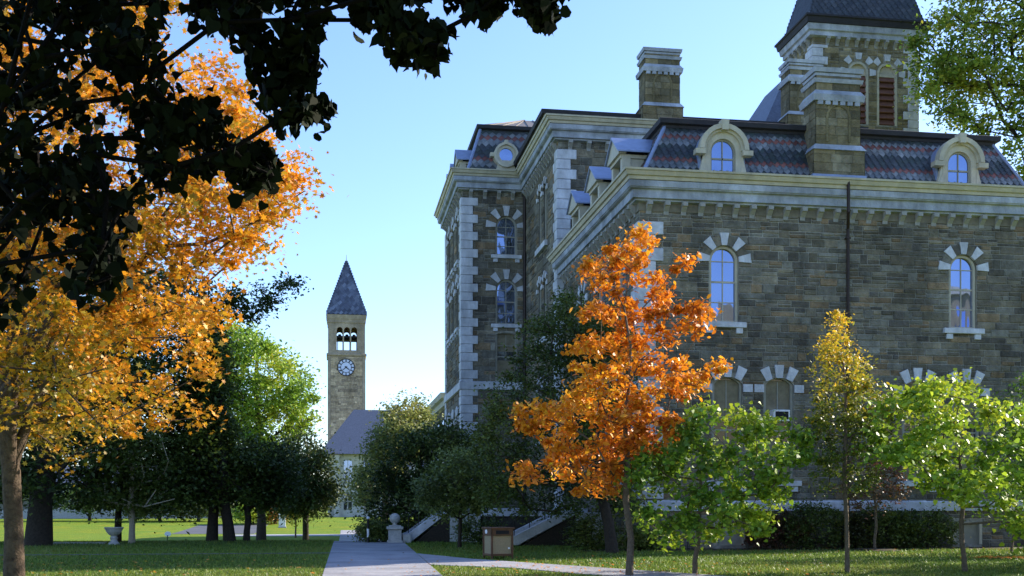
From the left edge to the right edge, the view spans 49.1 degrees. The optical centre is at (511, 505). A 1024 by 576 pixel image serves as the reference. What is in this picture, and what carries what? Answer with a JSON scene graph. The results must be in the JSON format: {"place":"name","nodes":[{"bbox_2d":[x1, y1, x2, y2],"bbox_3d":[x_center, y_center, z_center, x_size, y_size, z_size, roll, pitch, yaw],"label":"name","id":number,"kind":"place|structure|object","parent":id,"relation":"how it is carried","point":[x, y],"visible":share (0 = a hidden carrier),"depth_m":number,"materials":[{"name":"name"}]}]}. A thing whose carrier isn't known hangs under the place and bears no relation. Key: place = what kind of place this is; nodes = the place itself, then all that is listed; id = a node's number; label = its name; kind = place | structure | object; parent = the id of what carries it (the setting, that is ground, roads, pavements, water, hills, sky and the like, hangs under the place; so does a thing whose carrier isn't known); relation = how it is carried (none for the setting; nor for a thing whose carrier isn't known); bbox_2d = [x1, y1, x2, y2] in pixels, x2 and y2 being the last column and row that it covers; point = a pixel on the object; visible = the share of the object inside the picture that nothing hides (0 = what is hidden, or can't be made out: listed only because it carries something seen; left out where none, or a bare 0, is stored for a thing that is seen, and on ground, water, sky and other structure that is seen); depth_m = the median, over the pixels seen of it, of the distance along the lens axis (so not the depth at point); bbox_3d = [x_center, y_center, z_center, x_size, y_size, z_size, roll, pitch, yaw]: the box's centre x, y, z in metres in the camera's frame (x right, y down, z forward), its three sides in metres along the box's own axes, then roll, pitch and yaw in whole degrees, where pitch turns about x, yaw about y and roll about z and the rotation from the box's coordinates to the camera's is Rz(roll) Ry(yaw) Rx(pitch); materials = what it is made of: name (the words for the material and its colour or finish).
{"place":"outdoors","nodes":[
{"label":"outdoors","id":0,"kind":"place"},
{"bbox_2d":[0,552,329,555],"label":"side path","id":1,"kind":"structure","parent":0,"point":[151,554],"depth_m":38.35,"materials":[{"name":"grey concrete"}]},
{"bbox_2d":[172,525,266,533],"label":"road","id":2,"kind":"structure","parent":0,"point":[202,529],"depth_m":117.75,"materials":[{"name":"concrete"}]},
{"bbox_2d":[235,534,356,535],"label":"cross path","id":3,"kind":"structure","parent":0,"point":[300,535],"depth_m":104.09,"materials":[{"name":"concrete"}]},
{"bbox_2d":[322,530,441,575],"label":"concrete path","id":4,"kind":"structure","parent":0,"point":[344,549],"depth_m":33.42,"materials":[{"name":"grey concrete"}]},
{"bbox_2d":[366,517,369,542],"bbox_3d":[-6.405,1.065,49.814,0.150,1.170,0.150,0,0,-9],"label":"bollard","id":5,"kind":"object","parent":4,"relation":"on","point":[367,518],"visible":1,"depth_m":49.77,"materials":[{"name":"black metal"}]},
{"bbox_2d":[332,545,410,572],"bbox_3d":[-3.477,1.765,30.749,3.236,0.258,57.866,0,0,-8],"label":"path joint","id":6,"kind":"object","parent":4,"relation":"on","point":[377,554],"visible":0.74,"depth_m":34.01,"materials":[{"name":"grey concrete"}]},
{"bbox_2d":[0,509,1023,575],"bbox_3d":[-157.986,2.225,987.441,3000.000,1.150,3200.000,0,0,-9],"label":"lawn","id":7,"kind":"structure","parent":0,"point":[73,530],"depth_m":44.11,"materials":[{"name":"green plant"}]},
{"bbox_2d":[53,542,106,543],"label":"stone slab","id":8,"kind":"structure","parent":7,"relation":"on","point":[79,542],"depth_m":47.98,"materials":[{"name":"grey stone"}]},
{"bbox_2d":[53,485,123,520],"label":"tree","id":9,"kind":"object","parent":7,"relation":"on","point":[72,505],"visible":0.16,"depth_m":143.40,"materials":[{"name":"green plant"}]},
{"bbox_2d":[0,217,182,545],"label":"shade tree","id":10,"kind":"object","parent":7,"relation":"on","point":[39,489],"visible":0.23,"depth_m":45.78,"materials":[{"name":"green plant"}]},
{"bbox_2d":[0,466,220,518],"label":"building","id":11,"kind":"structure","parent":7,"relation":"on","point":[60,515],"depth_m":160.04,"materials":[{"name":"beige paint"}]},
{"bbox_2d":[104,527,123,544],"bbox_3d":[-16.757,1.280,47.145,0.800,0.740,0.800,0,0,-9],"label":"stone urn","id":12,"kind":"object","parent":7,"relation":"on","point":[113,532],"visible":0.92,"depth_m":46.95,"materials":[{"name":"grey stone"}]},
{"bbox_2d":[77,418,208,543],"bbox_3d":[-16.379,-1.033,48.956,6.276,5.479,5.748,0,0,-9],"label":"shade tree","id":13,"kind":"object","parent":7,"relation":"on","point":[131,495],"visible":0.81,"depth_m":48.52,"materials":[{"name":"green plant"}]},
{"bbox_2d":[57,256,246,541],"bbox_3d":[-17.853,-5.488,52.789,10.639,14.450,11.186,0,0,-9],"label":"shade tree","id":14,"kind":"object","parent":7,"relation":"on","point":[170,364],"visible":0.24,"depth_m":50.58,"materials":[{"name":"green plant"}]},
{"bbox_2d":[122,495,202,520],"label":"tree","id":15,"kind":"object","parent":7,"relation":"on","point":[145,518],"visible":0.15,"depth_m":143.16,"materials":[{"name":"green plant"}]},
{"bbox_2d":[0,0,348,575],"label":"maple tree","id":16,"kind":"object","parent":7,"relation":"on","point":[56,326],"visible":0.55,"depth_m":19.96,"materials":[{"name":"orange plant"}]},
{"bbox_2d":[163,500,233,521],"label":"tree","id":17,"kind":"object","parent":7,"relation":"on","point":[200,516],"visible":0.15,"depth_m":141.91,"materials":[{"name":"green plant"}]},
{"bbox_2d":[142,322,260,541],"bbox_3d":[-14.931,-3.844,53.248,5.939,11.217,9.017,0,0,-9],"label":"shade tree","id":18,"kind":"object","parent":7,"relation":"on","point":[212,524],"visible":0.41,"depth_m":51.40,"materials":[{"name":"green plant"}]},
{"bbox_2d":[172,266,318,541],"bbox_3d":[-13.347,-4.893,53.597,6.755,13.325,6.380,0,0,27],"label":"shade tree","id":19,"kind":"object","parent":7,"relation":"on","point":[267,301],"visible":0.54,"depth_m":52.32,"materials":[{"name":"green plant"}]},
{"bbox_2d":[231,503,273,524],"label":"tree","id":20,"kind":"object","parent":7,"relation":"on","point":[240,516],"visible":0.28,"depth_m":132.83,"materials":[{"name":"green plant"}]},
{"bbox_2d":[212,426,324,540],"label":"shade tree","id":21,"kind":"object","parent":7,"relation":"on","point":[287,472],"visible":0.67,"depth_m":52.65,"materials":[{"name":"green plant"}]},
{"bbox_2d":[217,313,325,539],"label":"bright tree","id":22,"kind":"object","parent":7,"relation":"on","point":[277,403],"visible":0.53,"depth_m":87.65,"materials":[{"name":"green plant"}]},
{"bbox_2d":[266,508,293,523],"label":"tree","id":23,"kind":"object","parent":7,"relation":"on","point":[271,520],"visible":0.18,"depth_m":134.93,"materials":[{"name":"green plant"}]},
{"bbox_2d":[278,514,285,527],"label":"notice board","id":24,"kind":"object","parent":7,"relation":"on","point":[283,525],"visible":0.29,"depth_m":125.45,"materials":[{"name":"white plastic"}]},
{"bbox_2d":[0,0,571,332],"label":"linden tree","id":25,"kind":"object","parent":7,"relation":"on","point":[289,57],"visible":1,"depth_m":6.18,"materials":[{"name":"black plant"}]},
{"bbox_2d":[279,508,314,537],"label":"tree","id":26,"kind":"object","parent":7,"relation":"on","point":[295,523],"visible":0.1,"depth_m":97.18,"materials":[{"name":"green plant"}]},
{"bbox_2d":[32,547,581,575],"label":"fallen leaves","id":27,"kind":"object","parent":7,"relation":"on","point":[198,564],"visible":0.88,"depth_m":28.86,"materials":[{"name":"orange plant"}]},
{"bbox_2d":[256,423,358,539],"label":"round tree","id":28,"kind":"object","parent":7,"relation":"on","point":[323,496],"visible":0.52,"depth_m":69.77,"materials":[{"name":"green plant"}]},
{"bbox_2d":[326,255,366,441],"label":"clock tower","id":29,"kind":"structure","parent":7,"relation":"on","point":[346,311],"depth_m":213.74,"materials":[{"name":"stone"}]},
{"bbox_2d":[347,512,388,541],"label":"shrub","id":30,"kind":"object","parent":7,"relation":"on","point":[378,532],"visible":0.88,"depth_m":50.17,"materials":[{"name":"green plant"}]},
{"bbox_2d":[325,410,423,516],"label":"library","id":31,"kind":"structure","parent":7,"relation":"on","point":[353,427],"depth_m":183.59,"materials":[{"name":"beige stone"}]},
{"bbox_2d":[344,494,351,509],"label":"window","id":32,"kind":"structure","parent":31,"relation":"in","point":[349,505],"depth_m":182.99,"materials":[{"name":"clear glass"}]},
{"bbox_2d":[344,461,351,483],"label":"window","id":33,"kind":"structure","parent":31,"relation":"in","point":[347,464],"depth_m":182.99,"materials":[{"name":"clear glass"}]},
{"bbox_2d":[339,385,443,521],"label":"pale tree","id":34,"kind":"object","parent":7,"relation":"on","point":[418,413],"visible":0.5,"depth_m":82.18,"materials":[{"name":"green plant"}]},
{"bbox_2d":[386,513,410,542],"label":"gate pier","id":35,"kind":"structure","parent":7,"relation":"on","point":[395,535],"depth_m":49.46,"materials":[{"name":"grey stone"}]},
{"bbox_2d":[348,412,498,534],"bbox_3d":[-4.213,-0.953,53.469,7.252,7.235,5.877,0,0,-9],"label":"holly tree","id":36,"kind":"object","parent":7,"relation":"on","point":[414,442],"visible":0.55,"depth_m":52.60,"materials":[{"name":"green plant"}]},
{"bbox_2d":[402,505,449,541],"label":"stone steps","id":37,"kind":"structure","parent":7,"relation":"on","point":[422,531],"depth_m":50.33,"materials":[{"name":"grey stone"}]},
{"bbox_2d":[422,392,444,511],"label":"hall","id":38,"kind":"structure","parent":7,"relation":"on","point":[439,405],"depth_m":92.96,"materials":[{"name":"stone"}]},
{"bbox_2d":[395,441,518,547],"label":"dogwood tree","id":39,"kind":"object","parent":7,"relation":"on","point":[448,477],"visible":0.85,"depth_m":42.48,"materials":[{"name":"green plant"}]},
{"bbox_2d":[448,513,507,544],"bbox_3d":[-1.273,1.148,47.903,2.994,1.881,2.307,0,0,-9],"label":"shrub","id":40,"kind":"object","parent":7,"relation":"on","point":[467,531],"visible":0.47,"depth_m":47.58,"materials":[{"name":"green plant"}]},
{"bbox_2d":[481,527,514,558],"bbox_3d":[-0.440,1.160,34.970,0.800,0.980,0.800,0,0,-23],"label":"litter bin","id":41,"kind":"object","parent":7,"relation":"on","point":[497,541],"visible":0.93,"depth_m":34.69,"materials":[{"name":"brown paint"}]},
{"bbox_2d":[507,489,575,545],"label":"stone steps","id":42,"kind":"structure","parent":7,"relation":"on","point":[544,531],"depth_m":46.09,"materials":[{"name":"grey stone"}]},
{"bbox_2d":[455,285,652,552],"bbox_3d":[1.677,-3.116,40.190,7.487,9.711,5.764,0,0,-9],"label":"dark tree","id":43,"kind":"object","parent":7,"relation":"on","point":[604,504],"visible":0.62,"depth_m":39.20,"materials":[{"name":"green plant"}]},
{"bbox_2d":[310,555,832,575],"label":"fallen leaves","id":44,"kind":"object","parent":7,"relation":"on","point":[580,568],"visible":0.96,"depth_m":28.37,"materials":[{"name":"orange plant"}]},
{"bbox_2d":[500,220,734,575],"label":"maple tree","id":45,"kind":"object","parent":7,"relation":"on","point":[592,409],"visible":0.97,"depth_m":26.70,"materials":[{"name":"orange plant"}]},
{"bbox_2d":[609,395,825,573],"bbox_3d":[5.015,-0.547,27.171,5.766,4.495,4.627,0,0,-9],"label":"redbud tree","id":46,"kind":"object","parent":7,"relation":"on","point":[668,467],"visible":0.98,"depth_m":26.59,"materials":[{"name":"green plant"}]},
{"bbox_2d":[435,547,1009,556],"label":"fallen leaves","id":47,"kind":"object","parent":7,"relation":"on","point":[801,551],"visible":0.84,"depth_m":39.84,"materials":[{"name":"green plant"}]},
{"bbox_2d":[434,0,1023,548],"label":"stone hall","id":48,"kind":"structure","parent":7,"relation":"on","point":[808,194],"depth_m":44.18,"materials":[{"name":"stone"}]},
{"bbox_2d":[446,289,450,347],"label":"window","id":49,"kind":"structure","parent":48,"relation":"in","point":[449,293],"depth_m":71.45,"materials":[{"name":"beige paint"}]},
{"bbox_2d":[446,226,450,285],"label":"window","id":50,"kind":"structure","parent":48,"relation":"in","point":[448,279],"depth_m":71.47,"materials":[{"name":"beige paint"}]},
{"bbox_2d":[450,281,454,342],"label":"window","id":51,"kind":"structure","parent":48,"relation":"in","point":[452,336],"depth_m":69.18,"materials":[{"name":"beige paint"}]},
{"bbox_2d":[450,217,454,278],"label":"window","id":52,"kind":"structure","parent":48,"relation":"in","point":[452,223],"depth_m":69.19,"materials":[{"name":"beige paint"}]},
{"bbox_2d":[451,409,454,424],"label":"window","id":53,"kind":"structure","parent":48,"relation":"in","point":[452,412],"depth_m":69.13,"materials":[{"name":"beige paint"}]},
{"bbox_2d":[454,274,458,337],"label":"window","id":54,"kind":"structure","parent":48,"relation":"in","point":[456,330],"depth_m":66.90,"materials":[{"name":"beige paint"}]},
{"bbox_2d":[454,207,458,271],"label":"window","id":55,"kind":"structure","parent":48,"relation":"in","point":[456,265],"depth_m":66.89,"materials":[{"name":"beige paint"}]},
{"bbox_2d":[455,406,458,424],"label":"window","id":56,"kind":"structure","parent":48,"relation":"in","point":[457,408],"depth_m":66.89,"materials":[{"name":"glass"}]},
{"bbox_2d":[486,206,522,262],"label":"window","id":57,"kind":"structure","parent":48,"relation":"in","point":[506,229],"depth_m":65.25,"materials":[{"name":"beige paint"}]},
{"bbox_2d":[486,269,522,331],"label":"window","id":58,"kind":"structure","parent":48,"relation":"in","point":[506,292],"depth_m":65.26,"materials":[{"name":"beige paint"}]},
{"bbox_2d":[496,333,516,378],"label":"window","id":59,"kind":"structure","parent":48,"relation":"in","point":[506,339],"depth_m":65.29,"materials":[{"name":"glass"}]},
{"bbox_2d":[496,446,516,481],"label":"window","id":60,"kind":"structure","parent":48,"relation":"in","point":[510,446],"depth_m":65.29,"materials":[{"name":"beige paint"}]},
{"bbox_2d":[536,276,541,331],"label":"window","id":61,"kind":"structure","parent":48,"relation":"in","point":[539,282],"depth_m":61.25,"materials":[{"name":"beige paint"}]},
{"bbox_2d":[536,184,541,244],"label":"window","id":62,"kind":"structure","parent":48,"relation":"in","point":[539,189],"depth_m":61.25,"materials":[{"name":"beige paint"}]},
{"bbox_2d":[541,270,547,321],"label":"window","id":63,"kind":"structure","parent":48,"relation":"in","point":[544,276],"depth_m":59.76,"materials":[{"name":"beige paint"}]},
{"bbox_2d":[541,176,547,239],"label":"window","id":64,"kind":"structure","parent":48,"relation":"in","point":[544,181],"depth_m":59.76,"materials":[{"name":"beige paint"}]},
{"bbox_2d":[576,280,587,337],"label":"window","id":65,"kind":"structure","parent":48,"relation":"in","point":[582,288],"depth_m":51.61,"materials":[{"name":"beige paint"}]},
{"bbox_2d":[593,264,605,302],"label":"window","id":66,"kind":"structure","parent":48,"relation":"in","point":[602,298],"depth_m":48.80,"materials":[{"name":"beige paint"}]},
{"bbox_2d":[614,245,625,326],"bbox_3d":[4.418,-8.497,44.861,0.360,3.835,2.158,0,0,-9],"label":"window","id":67,"kind":"structure","parent":48,"relation":"in","point":[621,286],"depth_m":45.28,"materials":[{"name":"beige paint"}]},
{"bbox_2d":[697,232,751,333],"bbox_3d":[8.094,-8.497,42.837,2.158,3.835,0.360,0,0,-9],"label":"window","id":68,"kind":"structure","parent":48,"relation":"in","point":[723,262],"depth_m":42.94,"materials":[{"name":"blue glass"}]},
{"bbox_2d":[702,364,752,491],"bbox_3d":[8.232,-2.970,42.859,2.000,4.880,0.360,0,0,-9],"label":"window","id":69,"kind":"structure","parent":48,"relation":"in","point":[726,390],"depth_m":42.97,"materials":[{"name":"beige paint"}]},
{"bbox_2d":[714,523,744,545],"bbox_3d":[8.300,1.090,42.941,1.240,0.880,0.220,0,0,-9],"label":"basement window","id":70,"kind":"structure","parent":48,"relation":"in","point":[736,539],"depth_m":42.97,"materials":[{"name":"beige paint"}]},
{"bbox_2d":[754,365,803,491],"bbox_3d":[10.276,-2.970,43.186,2.000,4.880,0.360,0,0,-9],"label":"window","id":71,"kind":"structure","parent":48,"relation":"in","point":[778,392],"depth_m":43.28,"materials":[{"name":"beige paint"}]},
{"bbox_2d":[770,410,789,421],"bbox_3d":[10.300,-3.453,43.082,0.660,0.440,0.452,0,0,-9],"label":"air conditioner","id":72,"kind":"object","parent":48,"relation":"attached to","point":[784,413],"visible":0.72,"depth_m":42.87,"materials":[{"name":"white plastic"}]},
{"bbox_2d":[893,368,939,491],"bbox_3d":[15.934,-2.970,44.091,2.000,4.880,0.360,0,0,-9],"label":"window","id":73,"kind":"structure","parent":48,"relation":"in","point":[905,375],"depth_m":44.05,"materials":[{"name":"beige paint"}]},
{"bbox_2d":[938,242,988,339],"bbox_3d":[17.860,-8.497,44.399,2.158,3.835,0.360,0,0,-9],"label":"window","id":74,"kind":"structure","parent":48,"relation":"in","point":[961,269],"depth_m":44.49,"materials":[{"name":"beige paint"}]},
{"bbox_2d":[953,522,981,543],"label":"basement window","id":75,"kind":"structure","parent":48,"relation":"in","point":[972,533],"depth_m":44.54,"materials":[{"name":"grey glass"}]},
{"bbox_2d":[946,369,989,491],"bbox_3d":[17.988,-2.970,44.420,2.000,4.880,0.360,0,0,-9],"label":"window","id":76,"kind":"structure","parent":48,"relation":"in","point":[974,433],"depth_m":44.52,"materials":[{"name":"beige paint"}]},
{"bbox_2d":[578,547,1022,550],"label":"planting bed","id":77,"kind":"object","parent":7,"relation":"on","point":[810,549],"visible":0.33,"depth_m":42.87,"materials":[{"name":"soil"}]},
{"bbox_2d":[559,513,626,550],"bbox_3d":[3.105,1.112,41.526,2.775,1.958,2.254,0,0,-9],"label":"shrub","id":78,"kind":"object","parent":77,"relation":"on","point":[579,533],"visible":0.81,"depth_m":41.21,"materials":[{"name":"green plant"}]},
{"bbox_2d":[616,520,662,550],"bbox_3d":[4.646,1.261,41.252,2.413,1.556,1.901,0,0,-43],"label":"shrub","id":79,"kind":"object","parent":77,"relation":"on","point":[641,541],"visible":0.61,"depth_m":40.88,"materials":[{"name":"green plant"}]},
{"bbox_2d":[739,507,816,549],"bbox_3d":[10.004,0.857,42.281,3.395,1.984,1.987,0,0,-9],"label":"shrub","id":80,"kind":"object","parent":77,"relation":"on","point":[776,543],"visible":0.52,"depth_m":42.03,"materials":[{"name":"green plant"}]},
{"bbox_2d":[774,493,859,548],"bbox_3d":[11.498,0.728,42.285,3.613,2.376,2.094,0,0,-9],"label":"shrub","id":81,"kind":"object","parent":77,"relation":"on","point":[811,543],"visible":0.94,"depth_m":42.15,"materials":[{"name":"green plant"}]},
{"bbox_2d":[831,510,886,547],"bbox_3d":[13.289,0.872,42.821,2.478,1.987,1.985,0,0,-42],"label":"shrub","id":82,"kind":"object","parent":77,"relation":"on","point":[856,528],"visible":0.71,"depth_m":42.44,"materials":[{"name":"green plant"}]},
{"bbox_2d":[849,501,930,548],"bbox_3d":[14.334,0.883,42.881,3.460,2.085,2.021,0,0,-9],"label":"shrub","id":83,"kind":"object","parent":77,"relation":"on","point":[888,519],"visible":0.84,"depth_m":42.60,"materials":[{"name":"green plant"}]},
{"bbox_2d":[891,505,965,548],"bbox_3d":[16.029,1.007,43.111,3.267,2.079,2.071,0,0,-9],"label":"shrub","id":84,"kind":"object","parent":77,"relation":"on","point":[944,530],"visible":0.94,"depth_m":42.88,"materials":[{"name":"green plant"}]},
{"bbox_2d":[797,308,907,572],"bbox_3d":[8.431,-1.621,28.171,2.413,6.649,3.370,0,0,37],"label":"young tree","id":85,"kind":"object","parent":7,"relation":"on","point":[855,379],"visible":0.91,"depth_m":27.85,"materials":[{"name":"yellow plant"}]},
{"bbox_2d":[834,444,914,547],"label":"sapling","id":86,"kind":"object","parent":7,"relation":"on","point":[890,495],"visible":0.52,"depth_m":41.16,"materials":[{"name":"brown plant"}]},
{"bbox_2d":[851,548,899,550],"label":"mulch","id":87,"kind":"object","parent":7,"relation":"on","point":[878,549],"visible":0.9,"depth_m":40.74,"materials":[{"name":"soil"}]},
{"bbox_2d":[847,367,1023,571],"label":"redbud tree","id":88,"kind":"object","parent":7,"relation":"on","point":[909,452],"visible":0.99,"depth_m":26.79,"materials":[{"name":"green plant"}]},
{"bbox_2d":[885,0,1023,180],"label":"tall tree","id":89,"kind":"object","parent":7,"relation":"on","point":[954,70],"visible":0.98,"depth_m":60.62,"materials":[{"name":"green plant"}]},
{"bbox_2d":[960,556,1023,558],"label":"fallen leaves","id":90,"kind":"object","parent":7,"relation":"on","point":[997,557],"visible":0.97,"depth_m":34.68,"materials":[{"name":"plant"}]},
{"bbox_2d":[965,370,1023,493],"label":"young tree","id":91,"kind":"object","parent":7,"relation":"on","point":[1007,424],"visible":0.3,"depth_m":38.16,"materials":[{"name":"green plant"}]},
{"bbox_2d":[994,505,1023,559],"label":"redbud tree","id":92,"kind":"object","parent":7,"relation":"on","point":[1015,538],"visible":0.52,"depth_m":28.83,"materials":[{"name":"green plant"}]},
{"bbox_2d":[994,487,1023,552],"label":"sapling","id":93,"kind":"object","parent":7,"relation":"on","point":[1013,535],"visible":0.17,"depth_m":39.22,"materials":[{"name":"green plant"}]},
{"bbox_2d":[0,0,1023,474],"label":"sky","id":94,"kind":"structure","parent":0,"point":[394,137],"materials":[{"name":"blue"}]},
{"bbox_2d":[417,553,720,575],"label":"branch path","id":95,"kind":"structure","parent":0,"point":[442,560],"depth_m":30.05,"materials":[{"name":"concrete"}]}
]}

